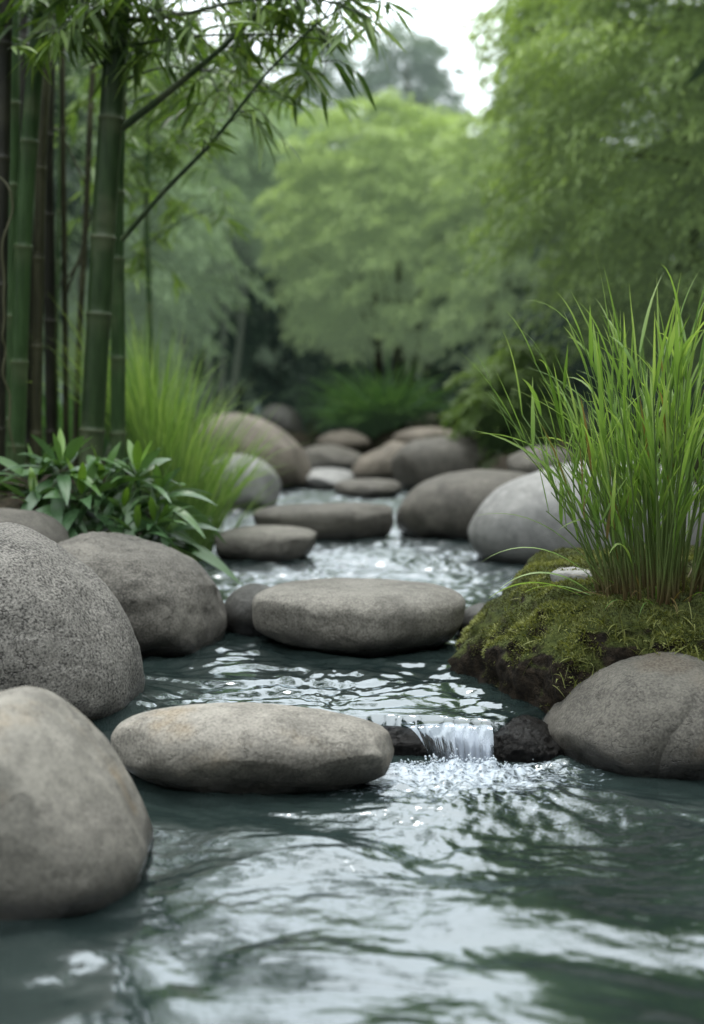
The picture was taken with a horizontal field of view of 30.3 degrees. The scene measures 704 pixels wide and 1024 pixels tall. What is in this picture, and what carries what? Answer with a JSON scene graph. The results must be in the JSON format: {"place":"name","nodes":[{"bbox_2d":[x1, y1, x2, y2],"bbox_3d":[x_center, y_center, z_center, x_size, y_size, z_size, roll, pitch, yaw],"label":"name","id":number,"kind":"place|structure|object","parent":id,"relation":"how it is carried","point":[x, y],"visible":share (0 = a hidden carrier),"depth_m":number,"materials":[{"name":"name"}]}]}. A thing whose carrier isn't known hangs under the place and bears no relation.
{"place":"outdoors","nodes":[
{"label":"outdoors","id":0,"kind":"place"},
{"bbox_2d":[0,468,703,1023],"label":"water","id":1,"kind":"structure","parent":0,"point":[562,890],"depth_m":1.60,"materials":[{"name":"grey liquid"}]},
{"bbox_2d":[224,583,269,635],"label":"rock","id":2,"kind":"object","parent":1,"relation":"on","point":[238,603],"visible":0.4,"depth_m":2.92,"materials":[{"name":"grey stone"}]},
{"bbox_2d":[111,702,393,793],"bbox_3d":[-0.153,0.371,1.999,0.435,0.150,0.207,0,5,0],"label":"stepping stone","id":3,"kind":"object","parent":1,"relation":"on","point":[246,747],"visible":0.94,"depth_m":1.93,"materials":[{"name":"grey stone"}]},
{"bbox_2d":[214,525,316,562],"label":"stepping stone","id":4,"kind":"object","parent":1,"relation":"on","point":[273,543],"visible":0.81,"depth_m":4.16,"materials":[{"name":"grey stone"}]},
{"bbox_2d":[253,502,393,540],"bbox_3d":[-0.106,0.052,4.854,0.527,0.166,0.316,0,5,0],"label":"stepping stone","id":5,"kind":"object","parent":1,"relation":"on","point":[346,521],"visible":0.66,"depth_m":4.73,"materials":[{"name":"grey stone"}]},
{"bbox_2d":[306,468,353,490],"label":"stepping stone","id":6,"kind":"object","parent":1,"relation":"on","point":[324,479],"visible":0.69,"depth_m":7.23,"materials":[{"name":"grey stone"}]},
{"bbox_2d":[252,578,465,656],"bbox_3d":[0.018,0.239,2.858,0.471,0.162,0.382,0,5,0],"label":"stepping stone","id":7,"kind":"object","parent":1,"relation":"on","point":[367,617],"visible":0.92,"depth_m":2.72,"materials":[{"name":"grey stone"}]},
{"bbox_2d":[334,478,401,498],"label":"stepping stone","id":8,"kind":"object","parent":1,"relation":"on","point":[371,488],"visible":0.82,"depth_m":6.66,"materials":[{"name":"grey stone"}]},
{"bbox_2d":[351,445,402,479],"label":"boulder","id":9,"kind":"object","parent":1,"relation":"on","point":[376,463],"visible":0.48,"depth_m":7.97,"materials":[{"name":"grey stone"}]},
{"bbox_2d":[381,441,406,447],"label":"rock","id":10,"kind":"object","parent":1,"relation":"on","point":[394,443],"visible":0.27,"depth_m":8.89,"materials":[{"name":"grey stone"}]},
{"bbox_2d":[384,726,493,759],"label":"rock","id":11,"kind":"object","parent":1,"relation":"on","point":[406,741],"visible":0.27,"depth_m":2.15,"materials":[{"name":"grey stone"}]},
{"bbox_2d":[391,436,490,489],"bbox_3d":[0.528,-0.263,7.317,0.617,0.329,0.537,0,5,0],"label":"boulder","id":12,"kind":"object","parent":1,"relation":"on","point":[414,463],"visible":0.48,"depth_m":7.10,"materials":[{"name":"grey stone"}]},
{"bbox_2d":[396,469,527,539],"bbox_3d":[0.450,-0.015,4.943,0.566,0.294,0.486,0,5,0],"label":"boulder","id":13,"kind":"object","parent":1,"relation":"on","point":[446,505],"visible":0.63,"depth_m":4.76,"materials":[{"name":"grey stone"}]},
{"bbox_2d":[490,715,564,762],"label":"rock","id":14,"kind":"object","parent":1,"relation":"on","point":[526,738],"visible":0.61,"depth_m":2.13,"materials":[{"name":"black stone"}]},
{"bbox_2d":[543,651,703,777],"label":"boulder","id":15,"kind":"object","parent":1,"relation":"on","point":[627,717],"visible":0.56,"depth_m":2.08,"materials":[{"name":"grey stone"}]},
{"bbox_2d":[658,674,703,779],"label":"boulder","id":16,"kind":"object","parent":1,"relation":"on","point":[682,757],"visible":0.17,"depth_m":2.02,"materials":[{"name":"grey stone"}]},
{"bbox_2d":[0,411,703,553],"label":"ground","id":17,"kind":"structure","parent":0,"point":[303,440],"depth_m":7.30,"materials":[{"name":"soil"}]},
{"bbox_2d":[0,0,12,476],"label":"bamboo","id":18,"kind":"object","parent":17,"relation":"on","point":[5,79],"visible":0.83,"depth_m":3.52,"materials":[{"name":"green plant"}]},
{"bbox_2d":[0,177,15,452],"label":"dry vine","id":19,"kind":"object","parent":18,"relation":"hanging from","point":[2,243],"visible":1,"depth_m":3.46,"materials":[{"name":"plant"}]},
{"bbox_2d":[5,0,20,458],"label":"bamboo","id":20,"kind":"object","parent":17,"relation":"on","point":[15,130],"visible":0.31,"depth_m":3.86,"materials":[{"name":"green plant"}]},
{"bbox_2d":[20,10,33,461],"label":"bamboo","id":21,"kind":"object","parent":17,"relation":"on","point":[23,31],"visible":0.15,"depth_m":4.24,"materials":[{"name":"green plant"}]},
{"bbox_2d":[0,508,68,542],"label":"boulder","id":22,"kind":"object","parent":17,"relation":"on","point":[51,528],"visible":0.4,"depth_m":2.97,"materials":[{"name":"grey stone"}]},
{"bbox_2d":[30,0,53,464],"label":"bamboo","id":23,"kind":"object","parent":17,"relation":"on","point":[37,346],"visible":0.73,"depth_m":3.94,"materials":[{"name":"green plant"}]},
{"bbox_2d":[43,14,57,467],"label":"bamboo","id":24,"kind":"object","parent":17,"relation":"on","point":[50,325],"visible":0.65,"depth_m":4.09,"materials":[{"name":"green plant"}]},
{"bbox_2d":[0,0,102,472],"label":"bamboo","id":25,"kind":"object","parent":17,"relation":"on","point":[23,248],"visible":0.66,"depth_m":3.63,"materials":[{"name":"green plant"}]},
{"bbox_2d":[20,6,100,406],"bbox_3d":[-2.775,-2.223,8.374,2.546,4.266,2.852,0,5,0],"label":"feathery tree","id":26,"kind":"object","parent":17,"relation":"on","point":[72,192],"visible":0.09,"depth_m":8.42,"materials":[{"name":"green plant"}]},
{"bbox_2d":[0,522,144,720],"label":"boulder","id":27,"kind":"object","parent":17,"relation":"on","point":[67,634],"visible":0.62,"depth_m":2.19,"materials":[{"name":"grey stone"}]},
{"bbox_2d":[54,33,97,466],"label":"bamboo","id":28,"kind":"object","parent":17,"relation":"on","point":[83,258],"visible":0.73,"depth_m":4.23,"materials":[{"name":"green plant"}]},
{"bbox_2d":[0,686,153,920],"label":"boulder","id":29,"kind":"object","parent":17,"relation":"on","point":[76,833],"visible":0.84,"depth_m":1.52,"materials":[{"name":"grey stone"}]},
{"bbox_2d":[0,428,171,538],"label":"leafy plant","id":30,"kind":"object","parent":17,"relation":"on","point":[92,472],"visible":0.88,"depth_m":3.21,"materials":[{"name":"green plant"}]},
{"bbox_2d":[60,28,142,467],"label":"bamboo","id":31,"kind":"object","parent":17,"relation":"on","point":[66,285],"visible":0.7,"depth_m":4.14,"materials":[{"name":"green plant"}]},
{"bbox_2d":[56,46,155,460],"bbox_3d":[-0.837,-0.907,4.583,0.382,1.548,0.311,0,5,0],"label":"bamboo","id":32,"kind":"object","parent":17,"relation":"on","point":[143,146],"visible":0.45,"depth_m":4.44,"materials":[{"name":"green plant"}]},
{"bbox_2d":[27,360,186,460],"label":"grass tuft","id":33,"kind":"object","parent":17,"relation":"on","point":[106,440],"visible":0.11,"depth_m":4.44,"materials":[{"name":"green plant"}]},
{"bbox_2d":[57,532,227,656],"bbox_3d":[-0.508,0.196,2.862,0.456,0.307,0.451,0,5,0],"label":"boulder","id":34,"kind":"object","parent":17,"relation":"on","point":[170,600],"visible":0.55,"depth_m":2.71,"materials":[{"name":"grey stone"}]},
{"bbox_2d":[72,439,241,585],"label":"leafy plant","id":35,"kind":"object","parent":17,"relation":"on","point":[130,509],"visible":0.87,"depth_m":3.26,"materials":[{"name":"green plant"}]},
{"bbox_2d":[33,1,284,409],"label":"feathery tree","id":36,"kind":"object","parent":17,"relation":"on","point":[198,233],"visible":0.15,"depth_m":10.14,"materials":[{"name":"green plant"}]},
{"bbox_2d":[27,294,304,560],"bbox_3d":[-0.638,-0.227,4.291,1.007,1.026,1.080,0,5,0],"label":"grass tuft","id":37,"kind":"object","parent":17,"relation":"on","point":[164,423],"visible":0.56,"depth_m":4.19,"materials":[{"name":"green plant"}]},
{"bbox_2d":[59,245,292,416],"bbox_3d":[-1.981,-1.992,13.923,2.915,2.558,2.324,0,5,0],"label":"shrub","id":38,"kind":"object","parent":17,"relation":"on","point":[267,357],"visible":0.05,"depth_m":13.41,"materials":[{"name":"green plant"}]},
{"bbox_2d":[54,3,323,377],"bbox_3d":[-0.829,-1.148,5.148,1.530,1.986,0.901,0,5,0],"label":"bamboo","id":39,"kind":"object","parent":17,"relation":"on","point":[169,158],"visible":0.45,"depth_m":5.13,"materials":[{"name":"green plant"}]},
{"bbox_2d":[0,0,416,531],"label":"bamboo","id":40,"kind":"object","parent":17,"relation":"on","point":[114,23],"visible":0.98,"depth_m":3.46,"materials":[{"name":"green plant"}]},
{"bbox_2d":[92,75,334,423],"bbox_3d":[-1.283,-2.414,12.318,2.899,3.461,2.713,0,5,0],"label":"feathery tree","id":41,"kind":"object","parent":17,"relation":"on","point":[254,183],"visible":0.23,"depth_m":11.88,"materials":[{"name":"green plant"}]},
{"bbox_2d":[78,14,362,523],"bbox_3d":[-0.409,-1.003,3.980,0.897,2.287,0.612,0,5,0],"label":"bamboo","id":42,"kind":"object","parent":17,"relation":"on","point":[117,385],"visible":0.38,"depth_m":3.83,"materials":[{"name":"green plant"}]},
{"bbox_2d":[202,454,280,510],"bbox_3d":[-0.541,-0.120,6.088,0.420,0.304,0.400,0,5,0],"label":"boulder","id":43,"kind":"object","parent":17,"relation":"on","point":[267,478],"visible":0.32,"depth_m":5.95,"materials":[{"name":"grey stone"}]},
{"bbox_2d":[198,413,310,489],"bbox_3d":[-0.580,-0.320,7.340,0.696,0.477,0.599,0,5,0],"label":"boulder","id":44,"kind":"object","parent":17,"relation":"on","point":[294,472],"visible":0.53,"depth_m":7.12,"materials":[{"name":"grey stone"}]},
{"bbox_2d":[125,236,391,419],"bbox_3d":[-1.031,-1.855,13.493,2.924,2.764,2.395,0,5,0],"label":"shrub","id":45,"kind":"object","parent":17,"relation":"on","point":[258,337],"visible":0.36,"depth_m":12.98,"materials":[{"name":"green plant"}]},
{"bbox_2d":[259,404,302,431],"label":"rock","id":46,"kind":"object","parent":17,"relation":"on","point":[285,418],"visible":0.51,"depth_m":10.42,"materials":[{"name":"grey stone"}]},
{"bbox_2d":[245,25,371,150],"bbox_3d":[-0.634,-6.084,26.666,3.877,7.759,3.794,-5,7,-43],"label":"tall tree","id":47,"kind":"object","parent":17,"relation":"on","point":[329,73],"visible":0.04,"depth_m":25.91,"materials":[{"name":"green plant"}]},
{"bbox_2d":[279,373,368,436],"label":"shrub","id":48,"kind":"object","parent":17,"relation":"on","point":[309,404],"visible":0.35,"depth_m":10.83,"materials":[{"name":"green plant"}]},
{"bbox_2d":[303,444,362,469],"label":"rock","id":49,"kind":"object","parent":17,"relation":"on","point":[328,456],"visible":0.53,"depth_m":9.08,"materials":[{"name":"grey stone"}]},
{"bbox_2d":[316,430,370,450],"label":"rock","id":50,"kind":"object","parent":17,"relation":"on","point":[352,440],"visible":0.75,"depth_m":9.74,"materials":[{"name":"grey stone"}]},
{"bbox_2d":[0,419,703,534],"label":"undergrowth","id":51,"kind":"object","parent":17,"relation":"on","point":[398,428],"visible":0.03,"depth_m":6.95,"materials":[{"name":"green plant"}]},
{"bbox_2d":[252,266,460,422],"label":"shrub","id":52,"kind":"object","parent":17,"relation":"on","point":[321,351],"visible":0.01,"depth_m":15.08,"materials":[{"name":"green plant"}]},
{"bbox_2d":[42,244,703,413],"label":"woods","id":53,"kind":"object","parent":17,"relation":"on","point":[255,408],"depth_m":19.51,"materials":[{"name":"green plant"}]},
{"bbox_2d":[250,85,497,428],"bbox_3d":[0.285,-2.056,11.103,2.295,2.971,2.284,0,5,0],"label":"feathery tree","id":54,"kind":"object","parent":17,"relation":"on","point":[366,217],"visible":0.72,"depth_m":10.56,"materials":[{"name":"green plant"}]},
{"bbox_2d":[297,338,465,438],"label":"fern","id":55,"kind":"object","parent":17,"relation":"on","point":[386,407],"visible":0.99,"depth_m":10.17,"materials":[{"name":"green plant"}]},
{"bbox_2d":[335,1,473,226],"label":"tall tree","id":56,"kind":"object","parent":17,"relation":"on","point":[422,61],"visible":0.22,"depth_m":24.96,"materials":[{"name":"green plant"}]},
{"bbox_2d":[391,427,466,442],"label":"rock","id":57,"kind":"object","parent":17,"relation":"on","point":[408,435],"visible":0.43,"depth_m":9.05,"materials":[{"name":"grey stone"}]},
{"bbox_2d":[328,251,575,421],"bbox_3d":[1.097,-2.171,13.880,2.943,2.943,2.296,1,5,12],"label":"shrub","id":58,"kind":"object","parent":17,"relation":"on","point":[446,378],"visible":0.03,"depth_m":13.63,"materials":[{"name":"green plant"}]},
{"bbox_2d":[440,417,484,429],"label":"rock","id":59,"kind":"object","parent":17,"relation":"on","point":[455,424],"depth_m":10.81,"materials":[{"name":"grey stone"}]},
{"bbox_2d":[412,102,575,430],"bbox_3d":[1.141,-1.837,10.097,1.373,2.645,1.513,0,5,0],"label":"feathery tree","id":60,"kind":"object","parent":17,"relation":"on","point":[491,307],"visible":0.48,"depth_m":9.87,"materials":[{"name":"green plant"}]},
{"bbox_2d":[437,336,591,455],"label":"shrub","id":61,"kind":"object","parent":17,"relation":"on","point":[470,412],"visible":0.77,"depth_m":7.12,"materials":[{"name":"green plant"}]},
{"bbox_2d":[507,446,579,473],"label":"boulder","id":62,"kind":"object","parent":17,"relation":"on","point":[519,461],"visible":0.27,"depth_m":5.47,"materials":[{"name":"grey stone"}]},
{"bbox_2d":[405,137,691,431],"bbox_3d":[1.787,-1.817,10.883,2.789,2.740,2.466,0,5,0],"label":"shrub","id":63,"kind":"object","parent":17,"relation":"on","point":[439,360],"visible":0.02,"depth_m":10.39,"materials":[{"name":"green plant"}]},
{"bbox_2d":[476,0,624,236],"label":"tall tree","id":64,"kind":"object","parent":17,"relation":"on","point":[504,68],"visible":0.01,"depth_m":19.20,"materials":[{"name":"green plant"}]},
{"bbox_2d":[444,0,703,398],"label":"feathery tree","id":65,"kind":"object","parent":17,"relation":"on","point":[600,70],"visible":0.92,"depth_m":6.38,"materials":[{"name":"green plant"}]},
{"bbox_2d":[447,544,703,713],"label":"mossy mound","id":66,"kind":"object","parent":17,"relation":"on","point":[544,648],"visible":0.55,"depth_m":2.31,"materials":[{"name":"green plant"}]},
{"bbox_2d":[550,567,591,582],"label":"rock","id":67,"kind":"object","parent":66,"relation":"on","point":[573,574],"visible":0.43,"depth_m":2.47,"materials":[{"name":"grey stone"}]},
{"bbox_2d":[462,261,703,618],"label":"grass clump","id":68,"kind":"object","parent":66,"relation":"on","point":[661,566],"visible":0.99,"depth_m":2.29,"materials":[{"name":"green plant"}]},
{"bbox_2d":[468,461,703,564],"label":"boulder","id":69,"kind":"object","parent":17,"relation":"on","point":[490,534],"visible":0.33,"depth_m":4.07,"materials":[{"name":"grey stone"}]},
{"bbox_2d":[488,122,703,438],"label":"shrub","id":70,"kind":"object","parent":17,"relation":"on","point":[582,389],"visible":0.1,"depth_m":9.21,"materials":[{"name":"green plant"}]},
{"bbox_2d":[596,0,703,292],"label":"woods","id":71,"kind":"object","parent":17,"relation":"on","point":[698,71],"depth_m":5.11,"materials":[{"name":"green plant"}]},
{"bbox_2d":[602,2,703,258],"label":"tall tree","id":72,"kind":"object","parent":17,"relation":"on","point":[644,97],"visible":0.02,"depth_m":22.84,"materials":[{"name":"green plant"}]},
{"bbox_2d":[67,0,703,157],"label":"sky","id":73,"kind":"structure","parent":0,"point":[434,21],"materials":[{"name":"white"}]},
{"bbox_2d":[393,733,533,785],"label":"waterfall","id":74,"kind":"structure","parent":0,"point":[472,743],"depth_m":2.10,"materials":[{"name":"white liquid"}]},
{"bbox_2d":[456,603,484,636],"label":"rock","id":75,"kind":"object","parent":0,"point":[471,611],"visible":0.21,"depth_m":2.93,"materials":[{"name":"grey stone"}]}
]}

